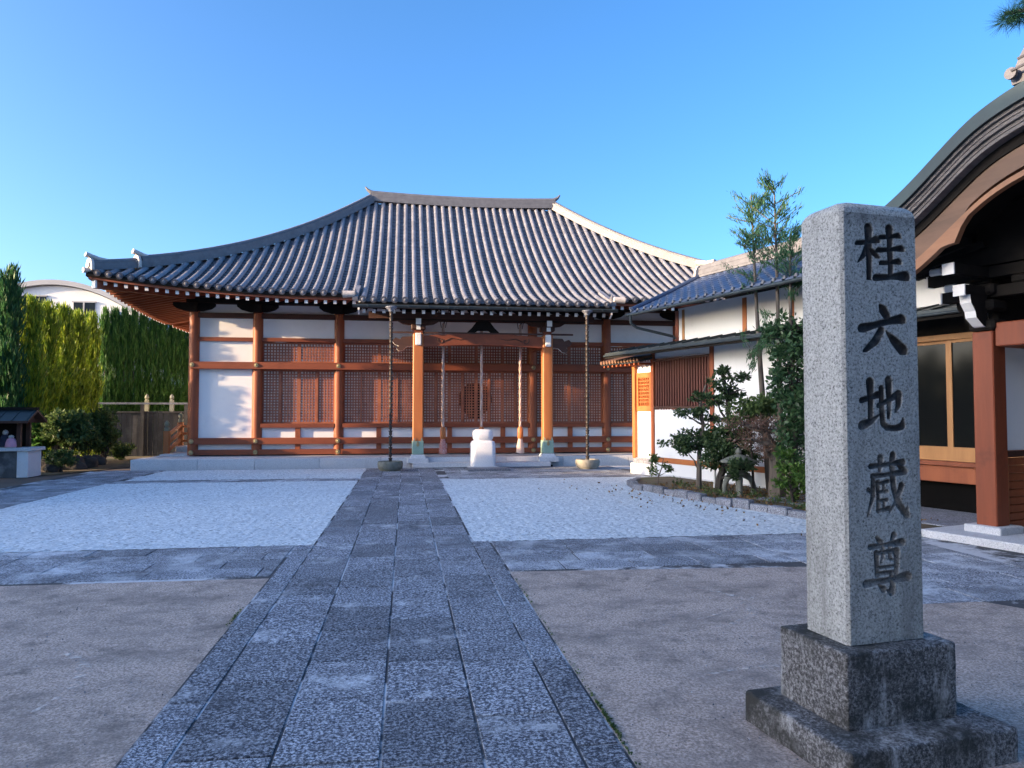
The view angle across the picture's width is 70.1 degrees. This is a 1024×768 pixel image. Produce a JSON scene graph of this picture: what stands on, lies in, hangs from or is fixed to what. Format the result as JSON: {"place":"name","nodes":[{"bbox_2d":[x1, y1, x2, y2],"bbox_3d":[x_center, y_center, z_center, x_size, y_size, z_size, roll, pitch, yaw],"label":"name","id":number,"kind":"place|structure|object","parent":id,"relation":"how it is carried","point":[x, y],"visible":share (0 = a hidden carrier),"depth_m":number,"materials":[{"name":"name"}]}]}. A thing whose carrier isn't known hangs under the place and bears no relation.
{"place":"outdoors","nodes":[
{"label":"outdoors","id":0,"kind":"place"},
{"bbox_2d":[0,467,129,488],"bbox_3d":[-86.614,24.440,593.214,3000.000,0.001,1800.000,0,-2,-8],"label":"ground","id":1,"kind":"structure","parent":0,"point":[6,482],"depth_m":18.14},
{"bbox_2d":[20,279,178,406],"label":"pale hall building","id":2,"kind":"structure","parent":1,"relation":"on","point":[84,297],"depth_m":55.95,"materials":[{"name":"white paint"}]},
{"bbox_2d":[21,295,47,302],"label":"window","id":3,"kind":"structure","parent":2,"relation":"in","point":[41,297],"depth_m":55.59,"materials":[{"name":"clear glass"}]},
{"bbox_2d":[72,301,96,320],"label":"window","id":4,"kind":"structure","parent":2,"relation":"in","point":[85,305],"depth_m":56.01,"materials":[{"name":"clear glass"}]},
{"bbox_2d":[159,445,186,455],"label":"side steps","id":5,"kind":"structure","parent":1,"relation":"on","point":[181,450],"depth_m":23.66,"materials":[{"name":"stone"}]},
{"bbox_2d":[82,186,724,470],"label":"temple hall","id":6,"kind":"structure","parent":1,"relation":"on","point":[289,348],"depth_m":23.27,"materials":[{"name":"grey tile"}]},
{"bbox_2d":[163,413,187,453],"bbox_3d":[-10.805,1.622,24.377,1.337,1.330,2.620,0,-2,-8],"label":"wooden railing","id":7,"kind":"object","parent":6,"relation":"on","point":[178,435],"visible":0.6,"depth_m":24.14,"materials":[{"name":"paint"}]},
{"bbox_2d":[262,370,298,423],"bbox_3d":[-7.290,0.398,22.984,1.120,1.690,0.077,0,-2,-8],"label":"lattice door","id":8,"kind":"structure","parent":6,"relation":"in","point":[280,396],"depth_m":22.98,"materials":[{"name":"wood"}]},
{"bbox_2d":[298,370,333,422],"bbox_3d":[-6.181,0.404,23.145,1.120,1.690,0.077,0,-2,-8],"label":"lattice door","id":9,"kind":"structure","parent":6,"relation":"in","point":[316,387],"depth_m":23.14,"materials":[{"name":"wood"}]},
{"bbox_2d":[344,370,378,422],"bbox_3d":[-4.821,0.411,23.343,1.130,1.690,0.077,0,-2,-8],"label":"lattice door","id":10,"kind":"structure","parent":6,"relation":"in","point":[361,387],"depth_m":23.34,"materials":[{"name":"wood"}]},
{"bbox_2d":[385,306,396,461],"bbox_3d":[-3.319,0.021,19.994,0.331,4.326,0.340,0,-2,-8],"label":"rain chain","id":11,"kind":"object","parent":6,"relation":"hanging from","point":[391,309],"visible":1,"depth_m":19.96,"materials":[{"name":"metal"}]},
{"bbox_2d":[379,371,412,422],"bbox_3d":[-3.702,0.418,23.507,1.130,1.690,0.077,0,-2,-8],"label":"lattice door","id":12,"kind":"structure","parent":6,"relation":"in","point":[402,401],"depth_m":23.50,"materials":[{"name":"wood"}]},
{"bbox_2d":[423,371,448,422],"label":"lattice door","id":13,"kind":"structure","parent":6,"relation":"in","point":[432,406],"depth_m":23.68,"materials":[{"name":"wood"}]},
{"bbox_2d":[438,310,448,453],"bbox_3d":[-2.056,-0.094,21.801,0.260,4.342,0.260,-1,-3,34],"label":"bell rope","id":14,"kind":"object","parent":6,"relation":"hanging from","point":[442,448],"visible":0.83,"depth_m":21.74,"materials":[{"name":"fabric"}]},
{"bbox_2d":[449,371,475,422],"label":"lattice door","id":15,"kind":"structure","parent":6,"relation":"in","point":[458,380],"depth_m":23.80,"materials":[{"name":"wood"}]},
{"bbox_2d":[479,331,483,428],"bbox_3d":[-0.918,0.136,21.958,0.251,3.894,0.251,0,-2,-8],"label":"bell rope","id":16,"kind":"object","parent":6,"relation":"hanging from","point":[481,388],"visible":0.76,"depth_m":21.94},
{"bbox_2d":[476,371,501,422],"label":"lattice door","id":17,"kind":"structure","parent":6,"relation":"in","point":[491,380],"depth_m":23.94,"materials":[{"name":"wood"}]},
{"bbox_2d":[502,372,527,422],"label":"lattice door","id":18,"kind":"structure","parent":6,"relation":"in","point":[510,380],"depth_m":24.05,"materials":[{"name":"wood"}]},
{"bbox_2d":[516,322,523,452],"bbox_3d":[0.250,-0.081,22.137,0.260,4.342,0.260,-2,-3,39],"label":"bell rope","id":19,"kind":"object","parent":6,"relation":"hanging from","point":[520,447],"visible":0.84,"depth_m":22.08,"materials":[{"name":"fabric"}]},
{"bbox_2d":[537,372,568,422],"bbox_3d":[1.344,0.446,24.242,1.130,1.690,0.077,0,-2,-8],"label":"lattice door","id":20,"kind":"structure","parent":6,"relation":"in","point":[560,379],"depth_m":24.27,"materials":[{"name":"wood"}]},
{"bbox_2d":[569,372,601,422],"bbox_3d":[2.463,0.452,24.405,1.130,1.690,0.077,0,-2,-8],"label":"lattice door","id":21,"kind":"structure","parent":6,"relation":"in","point":[577,380],"depth_m":24.40,"materials":[{"name":"wood"}]},
{"bbox_2d":[582,310,592,459],"bbox_3d":[2.143,0.051,20.790,0.331,4.326,0.340,0,-2,-8],"label":"rain chain","id":22,"kind":"object","parent":6,"relation":"hanging from","point":[586,313],"visible":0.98,"depth_m":20.76,"materials":[{"name":"metal"}]},
{"bbox_2d":[611,372,631,422],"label":"lattice door","id":23,"kind":"structure","parent":6,"relation":"in","point":[621,383],"depth_m":24.58,"materials":[{"name":"wood"}]},
{"bbox_2d":[600,354,651,475],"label":"lattice gate","id":24,"kind":"structure","parent":1,"relation":"on","point":[641,408],"depth_m":18.98,"materials":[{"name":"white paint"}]},
{"bbox_2d":[756,46,1023,552],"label":"entrance porch","id":25,"kind":"object","parent":1,"relation":"on","point":[959,196],"visible":0.83,"depth_m":9.09,"materials":[{"name":"wood"}]},
{"bbox_2d":[986,0,1023,38],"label":"pine tree","id":26,"kind":"object","parent":1,"relation":"on","point":[1015,13],"visible":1,"depth_m":5.75,"materials":[{"name":"green plant"}]},
{"bbox_2d":[38,449,153,475],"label":"planting soil","id":27,"kind":"structure","parent":0,"point":[112,463],"depth_m":22.28,"materials":[{"name":"brown soil"}]},
{"bbox_2d":[0,261,32,406],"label":"conifer","id":28,"kind":"object","parent":27,"relation":"on","point":[12,364],"visible":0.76,"depth_m":20.84,"materials":[{"name":"green plant"}]},
{"bbox_2d":[0,407,46,477],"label":"roadside shrine","id":29,"kind":"object","parent":27,"relation":"on","point":[22,459],"visible":1,"depth_m":18.32,"materials":[{"name":"stone"}]},
{"bbox_2d":[0,430,8,447],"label":"statue","id":30,"kind":"object","parent":29,"relation":"on","point":[4,438],"visible":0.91,"depth_m":18.22,"materials":[{"name":"stone"}]},
{"bbox_2d":[5,435,16,447],"bbox_3d":[-12.535,1.433,18.271,0.263,0.318,0.270,0,-2,-8],"label":"statue","id":31,"kind":"object","parent":29,"relation":"on","point":[10,442],"visible":1,"depth_m":18.19,"materials":[{"name":"stone"}]},
{"bbox_2d":[16,292,50,454],"bbox_3d":[-14.298,-0.045,21.620,1.143,5.388,1.118,0,-2,-8],"label":"hedge cypress","id":32,"kind":"object","parent":27,"relation":"on","point":[35,387],"visible":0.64,"depth_m":21.53,"materials":[{"name":"green plant"}]},
{"bbox_2d":[31,410,56,457],"bbox_3d":[-13.550,1.573,20.862,1.128,1.735,1.148,0,-2,-8],"label":"shrub","id":33,"kind":"object","parent":27,"relation":"on","point":[36,440],"visible":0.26,"depth_m":20.68,"materials":[{"name":"green plant"}]},
{"bbox_2d":[41,458,51,470],"bbox_3d":[-13.140,2.331,20.540,0.543,0.482,0.477,0,-2,-8],"label":"rock","id":34,"kind":"object","parent":27,"relation":"on","point":[43,464],"visible":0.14,"depth_m":20.39,"materials":[{"name":"grey stone"}]},
{"bbox_2d":[43,464,59,471],"bbox_3d":[-12.486,2.328,19.813,0.336,0.306,0.331,-1,-3,33],"label":"rock","id":35,"kind":"object","parent":27,"relation":"on","point":[50,468],"visible":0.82,"depth_m":19.73,"materials":[{"name":"grey stone"}]},
{"bbox_2d":[41,298,66,457],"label":"hedge cypress","id":36,"kind":"object","parent":27,"relation":"on","point":[52,337],"visible":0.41,"depth_m":22.37,"materials":[{"name":"green plant"}]},
{"bbox_2d":[51,444,66,451],"bbox_3d":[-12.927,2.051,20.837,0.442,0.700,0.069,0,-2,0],"label":"shrub","id":37,"kind":"object","parent":27,"relation":"on","point":[56,447],"visible":0.23,"depth_m":20.82,"materials":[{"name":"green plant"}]},
{"bbox_2d":[41,447,79,471],"bbox_3d":[-12.336,2.070,19.887,0.918,0.673,0.821,0,-2,-8],"label":"shrub","id":38,"kind":"object","parent":27,"relation":"on","point":[61,457],"visible":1,"depth_m":19.87,"materials":[{"name":"green plant"}]},
{"bbox_2d":[45,301,81,453],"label":"hedge cypress","id":39,"kind":"object","parent":27,"relation":"on","point":[66,351],"visible":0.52,"depth_m":23.15,"materials":[{"name":"green plant"}]},
{"bbox_2d":[36,407,92,450],"bbox_3d":[-12.712,1.541,20.732,1.465,1.793,1.405,0,-2,-8],"label":"shrub","id":40,"kind":"object","parent":27,"relation":"on","point":[63,428],"visible":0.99,"depth_m":20.51,"materials":[{"name":"green plant"}]},
{"bbox_2d":[62,455,87,469],"bbox_3d":[-12.504,2.324,20.831,0.729,0.609,0.534,0,-2,-8],"label":"rock","id":41,"kind":"object","parent":27,"relation":"on","point":[81,465],"visible":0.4,"depth_m":20.68,"materials":[{"name":"grey stone"}]},
{"bbox_2d":[73,307,95,455],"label":"hedge cypress","id":42,"kind":"object","parent":27,"relation":"on","point":[83,332],"visible":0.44,"depth_m":23.98,"materials":[{"name":"green plant"}]},
{"bbox_2d":[71,423,104,455],"bbox_3d":[-13.129,1.849,22.448,0.922,1.307,0.896,0,-2,-8],"label":"shrub","id":43,"kind":"object","parent":27,"relation":"on","point":[84,446],"visible":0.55,"depth_m":22.47,"materials":[{"name":"green plant"}]},
{"bbox_2d":[82,455,97,467],"bbox_3d":[-12.563,2.362,21.511,0.685,0.554,0.525,0,-2,-8],"label":"rock","id":44,"kind":"object","parent":27,"relation":"on","point":[91,461],"visible":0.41,"depth_m":21.38,"materials":[{"name":"grey stone"}]},
{"bbox_2d":[80,309,105,455],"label":"hedge cypress","id":45,"kind":"object","parent":27,"relation":"on","point":[94,348],"visible":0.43,"depth_m":24.75,"materials":[{"name":"green plant"}]},
{"bbox_2d":[92,454,106,464],"bbox_3d":[-12.782,2.413,22.536,0.527,0.501,0.474,0,-2,-8],"label":"rock","id":46,"kind":"object","parent":27,"relation":"on","point":[102,460],"visible":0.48,"depth_m":22.43,"materials":[{"name":"grey stone"}]},
{"bbox_2d":[96,306,114,410],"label":"hedge cypress","id":47,"kind":"object","parent":27,"relation":"on","point":[105,321],"visible":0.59,"depth_m":30.95,"materials":[{"name":"green plant"}]},
{"bbox_2d":[89,405,122,457],"bbox_3d":[-13.417,1.600,23.905,1.225,1.917,1.116,2,-3,-38],"label":"shrub","id":48,"kind":"object","parent":27,"relation":"on","point":[103,420],"visible":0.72,"depth_m":23.81,"materials":[{"name":"green plant"}]},
{"bbox_2d":[105,306,123,414],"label":"hedge cypress","id":49,"kind":"object","parent":27,"relation":"on","point":[116,329],"visible":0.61,"depth_m":31.18,"materials":[{"name":"green plant"}]},
{"bbox_2d":[106,441,136,459],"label":"shrub","id":50,"kind":"object","parent":27,"relation":"on","point":[119,449],"visible":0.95,"depth_m":24.82,"materials":[{"name":"green plant"}]},
{"bbox_2d":[116,306,132,429],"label":"hedge cypress","id":51,"kind":"object","parent":27,"relation":"on","point":[126,336],"visible":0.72,"depth_m":31.46,"materials":[{"name":"green plant"}]},
{"bbox_2d":[125,308,142,448],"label":"hedge cypress","id":52,"kind":"object","parent":27,"relation":"on","point":[134,334],"visible":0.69,"depth_m":31.70,"materials":[{"name":"green plant"}]},
{"bbox_2d":[91,402,187,456],"bbox_3d":[-12.605,1.712,27.383,6.230,2.030,0.131,1,-2,-16],"label":"board fence","id":53,"kind":"object","parent":27,"relation":"on","point":[141,425],"visible":0.21,"depth_m":27.13,"materials":[{"name":"wood"}]},
{"bbox_2d":[134,313,151,410],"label":"hedge cypress","id":54,"kind":"object","parent":27,"relation":"on","point":[144,331],"visible":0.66,"depth_m":31.91,"materials":[{"name":"green plant"}]},
{"bbox_2d":[144,394,148,442],"bbox_3d":[-15.500,1.610,30.961,0.174,2.360,0.174,0,-2,-8],"label":"fence post","id":55,"kind":"object","parent":27,"relation":"on","point":[146,407],"visible":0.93,"depth_m":30.92,"materials":[{"name":"paint"}]},
{"bbox_2d":[145,318,160,410],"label":"hedge cypress","id":56,"kind":"object","parent":27,"relation":"on","point":[153,339],"visible":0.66,"depth_m":32.17,"materials":[{"name":"green plant"}]},
{"bbox_2d":[151,321,170,424],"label":"hedge cypress","id":57,"kind":"object","parent":27,"relation":"on","point":[163,360],"visible":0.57,"depth_m":32.39,"materials":[{"name":"green plant"}]},
{"bbox_2d":[169,394,173,442],"bbox_3d":[-14.438,1.610,30.961,0.174,2.360,0.174,0,-2,-8],"label":"stone post","id":58,"kind":"object","parent":27,"relation":"on","point":[171,407],"visible":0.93,"depth_m":30.92,"materials":[{"name":"beige stone"}]},
{"bbox_2d":[164,325,180,410],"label":"hedge cypress","id":59,"kind":"object","parent":27,"relation":"on","point":[173,352],"visible":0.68,"depth_m":32.68,"materials":[{"name":"green plant"}]},
{"bbox_2d":[173,329,188,410],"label":"hedge cypress","id":60,"kind":"object","parent":27,"relation":"on","point":[183,368],"visible":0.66,"depth_m":32.94,"materials":[{"name":"green plant"}]},
{"bbox_2d":[182,332,188,406],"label":"hedge cypress","id":61,"kind":"object","parent":27,"relation":"on","point":[187,364],"visible":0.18,"depth_m":33.09,"materials":[{"name":"green plant"}]},
{"bbox_2d":[0,578,268,767],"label":"concrete yard","id":62,"kind":"structure","parent":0,"point":[159,647],"depth_m":4.77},
{"bbox_2d":[3,572,1021,766],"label":"grit","id":63,"kind":"object","parent":62,"relation":"on","point":[548,611],"visible":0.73,"depth_m":5.05,"materials":[{"name":"gravel"}]},
{"bbox_2d":[0,466,648,508],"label":"border path","id":64,"kind":"structure","parent":0,"point":[23,494],"depth_m":17.83,"materials":[{"name":"stone"}]},
{"bbox_2d":[468,429,497,466],"bbox_3d":[-0.834,1.846,20.762,0.820,1.115,0.800,0,-2,-8],"label":"stone pedestal","id":65,"kind":"object","parent":64,"relation":"on","point":[482,448],"visible":0.94,"depth_m":20.45,"materials":[{"name":"white stone"}]},
{"bbox_2d":[466,467,509,470],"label":"step slab","id":66,"kind":"structure","parent":64,"relation":"on","point":[487,469],"depth_m":19.86,"materials":[{"name":"stone"}]},
{"bbox_2d":[575,459,599,468],"bbox_3d":[2.143,2.269,20.705,0.689,0.275,0.700,0,-2,-8],"label":"stone basin","id":67,"kind":"object","parent":64,"relation":"on","point":[587,464],"visible":0.97,"depth_m":20.43,"materials":[{"name":"beige stone"}]},
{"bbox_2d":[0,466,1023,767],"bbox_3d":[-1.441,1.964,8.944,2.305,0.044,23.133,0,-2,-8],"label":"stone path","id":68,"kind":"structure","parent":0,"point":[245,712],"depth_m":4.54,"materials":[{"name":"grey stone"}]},
{"bbox_2d":[0,481,356,552],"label":"gravel","id":69,"kind":"structure","parent":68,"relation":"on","point":[164,515],"depth_m":11.18,"materials":[{"name":"white gravel"}]},
{"bbox_2d":[126,468,365,480],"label":"gravel","id":70,"kind":"structure","parent":68,"relation":"on","point":[254,474],"depth_m":18.69,"materials":[{"name":"white gravel"}]},
{"bbox_2d":[377,460,402,470],"bbox_3d":[-3.319,2.238,19.909,0.689,0.275,0.700,0,-2,-8],"label":"stone basin","id":71,"kind":"object","parent":68,"relation":"on","point":[393,465],"visible":0.98,"depth_m":19.64,"materials":[{"name":"grey stone"}]},
{"bbox_2d":[226,578,640,767],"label":"moss","id":72,"kind":"object","parent":68,"relation":"on","point":[605,714],"visible":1,"depth_m":3.88,"materials":[{"name":"green plant"}]},
{"bbox_2d":[441,476,805,541],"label":"gravel","id":73,"kind":"structure","parent":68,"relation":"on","point":[507,509],"depth_m":11.51,"materials":[{"name":"white gravel"}]},
{"bbox_2d":[538,479,938,535],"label":"fallen leaves","id":74,"kind":"object","parent":73,"relation":"on","point":[714,495],"visible":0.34,"depth_m":13.74,"materials":[{"name":"brown plant"}]},
{"bbox_2d":[626,477,805,518],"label":"bed kerb","id":75,"kind":"structure","parent":68,"relation":"on","point":[746,504],"depth_m":12.52,"materials":[{"name":"stone"}]},
{"bbox_2d":[603,237,961,492],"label":"side wing","id":76,"kind":"structure","parent":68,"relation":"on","point":[715,330],"depth_m":16.61,"materials":[{"name":"white paint"}]},
{"bbox_2d":[917,313,1020,512],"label":"glazed doors","id":77,"kind":"structure","parent":76,"relation":"attached to","point":[946,417],"depth_m":11.57,"materials":[{"name":"brown glass"}]},
{"bbox_2d":[917,340,949,460],"bbox_3d":[6.614,0.286,12.265,0.040,1.910,1.575,1,-2,-25],"label":"sliding door","id":78,"kind":"structure","parent":77,"relation":"in","point":[933,393],"depth_m":11.81,"materials":[{"name":"black glass"}]},
{"bbox_2d":[947,338,1012,462],"bbox_3d":[7.252,0.231,10.826,0.040,1.910,1.575,1,-2,-25],"label":"sliding door","id":79,"kind":"structure","parent":77,"relation":"in","point":[960,351],"depth_m":11.36,"materials":[{"name":"black glass"}]},
{"bbox_2d":[0,533,1023,603],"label":"cross path","id":80,"kind":"structure","parent":0,"point":[962,575],"depth_m":7.87,"materials":[{"name":"stone"}]},
{"bbox_2d":[0,0,1023,291],"label":"sky","id":81,"kind":"structure","parent":0,"point":[148,127],"materials":[{"name":"blue"}]},
{"bbox_2d":[510,567,1023,767],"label":"concrete yard","id":82,"kind":"structure","parent":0,"point":[997,636],"depth_m":4.95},
{"bbox_2d":[33,585,780,711],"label":"concrete scuffs","id":83,"kind":"object","parent":82,"relation":"on","point":[38,708],"visible":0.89,"depth_m":4.63,"materials":[{"name":"beige concrete"}]},
{"bbox_2d":[746,203,1018,767],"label":"inscribed stele","id":84,"kind":"object","parent":82,"relation":"on","point":[868,672],"visible":1,"depth_m":3.52,"materials":[{"name":"stone"}]},
{"bbox_2d":[638,476,941,528],"bbox_3d":[4.605,2.098,13.717,2.834,0.001,8.288,1,-2,-27],"label":"soil bed","id":85,"kind":"object","parent":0,"point":[653,480],"visible":0.12,"depth_m":15.20,"materials":[{"name":"brown soil"}]},
{"bbox_2d":[646,453,673,484],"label":"sapling","id":86,"kind":"object","parent":85,"relation":"on","point":[651,468],"visible":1,"depth_m":15.54,"materials":[{"name":"green plant"}]},
{"bbox_2d":[656,385,724,489],"bbox_3d":[3.664,1.110,14.868,1.441,2.191,0.903,-1,-2,13],"label":"layered tree","id":87,"kind":"object","parent":85,"relation":"on","point":[686,444],"visible":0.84,"depth_m":14.80,"materials":[{"name":"green plant"}]},
{"bbox_2d":[713,458,715,487],"bbox_3d":[4.206,1.823,15.141,0.060,0.720,0.057,0,-2,-8],"label":"white stake","id":88,"kind":"object","parent":85,"relation":"on","point":[714,475],"visible":0.31,"depth_m":15.11,"materials":[{"name":"paint"}]},
{"bbox_2d":[694,364,763,491],"bbox_3d":[4.367,0.874,14.178,1.383,2.582,1.648,0,-2,-8],"label":"leaning tree","id":89,"kind":"object","parent":85,"relation":"on","point":[724,447],"visible":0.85,"depth_m":14.38,"materials":[{"name":"green plant"}]},
{"bbox_2d":[672,475,805,509],"bbox_3d":[4.229,1.982,13.274,1.321,0.234,5.354,1,-2,-25],"label":"ground cover","id":90,"kind":"object","parent":85,"relation":"on","point":[777,499],"visible":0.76,"depth_m":13.33,"materials":[{"name":"brown soil"}]},
{"bbox_2d":[720,448,757,495],"bbox_3d":[4.334,1.663,13.947,0.678,0.888,0.688,0,-2,-8],"label":"stone lantern","id":91,"kind":"object","parent":85,"relation":"on","point":[745,475],"visible":0.66,"depth_m":13.84,"materials":[{"name":"grey stone"}]},
{"bbox_2d":[715,411,787,496],"bbox_3d":[4.514,1.276,13.494,1.480,1.630,0.985,-1,-2,22],"label":"pruned stump tree","id":92,"kind":"object","parent":85,"relation":"on","point":[767,440],"visible":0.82,"depth_m":13.41,"materials":[{"name":"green plant"}]},
{"bbox_2d":[720,185,784,492],"bbox_3d":[4.637,-0.860,14.246,1.285,6.012,1.020,-2,-3,37],"label":"slender cedar","id":93,"kind":"object","parent":85,"relation":"on","point":[757,350],"visible":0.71,"depth_m":14.23,"materials":[{"name":"green plant"}]},
{"bbox_2d":[719,391,786,490],"bbox_3d":[4.624,1.071,13.909,1.302,1.898,1.005,0,-2,-8],"label":"tree","id":94,"kind":"object","parent":85,"relation":"on","point":[758,406],"visible":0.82,"depth_m":13.82,"materials":[{"name":"green plant"}]},
{"bbox_2d":[744,168,804,475],"bbox_3d":[4.957,-0.985,13.623,1.089,6.144,0.885,-1,-2,28],"label":"slender cedar","id":95,"kind":"object","parent":85,"relation":"on","point":[774,229],"visible":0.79,"depth_m":13.66,"materials":[{"name":"green plant"}]},
{"bbox_2d":[753,307,804,499],"bbox_3d":[5.183,0.330,12.970,1.384,3.470,1.517,0,-2,-8],"label":"camellia bush","id":96,"kind":"object","parent":85,"relation":"on","point":[793,402],"visible":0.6,"depth_m":12.96,"materials":[{"name":"green plant"}]},
{"bbox_2d":[766,220,801,497],"bbox_3d":[5.096,-0.434,13.219,0.820,5.068,0.794,-1,-2,28],"label":"slender cedar","id":97,"kind":"object","parent":85,"relation":"on","point":[790,253],"visible":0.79,"depth_m":13.24,"materials":[{"name":"green plant"}]},
{"bbox_2d":[770,445,805,502],"bbox_3d":[4.902,1.569,12.530,0.902,1.047,1.116,0,-2,-8],"label":"bright bush","id":98,"kind":"object","parent":85,"relation":"on","point":[796,477],"visible":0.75,"depth_m":12.52,"materials":[{"name":"green plant"}]}
]}

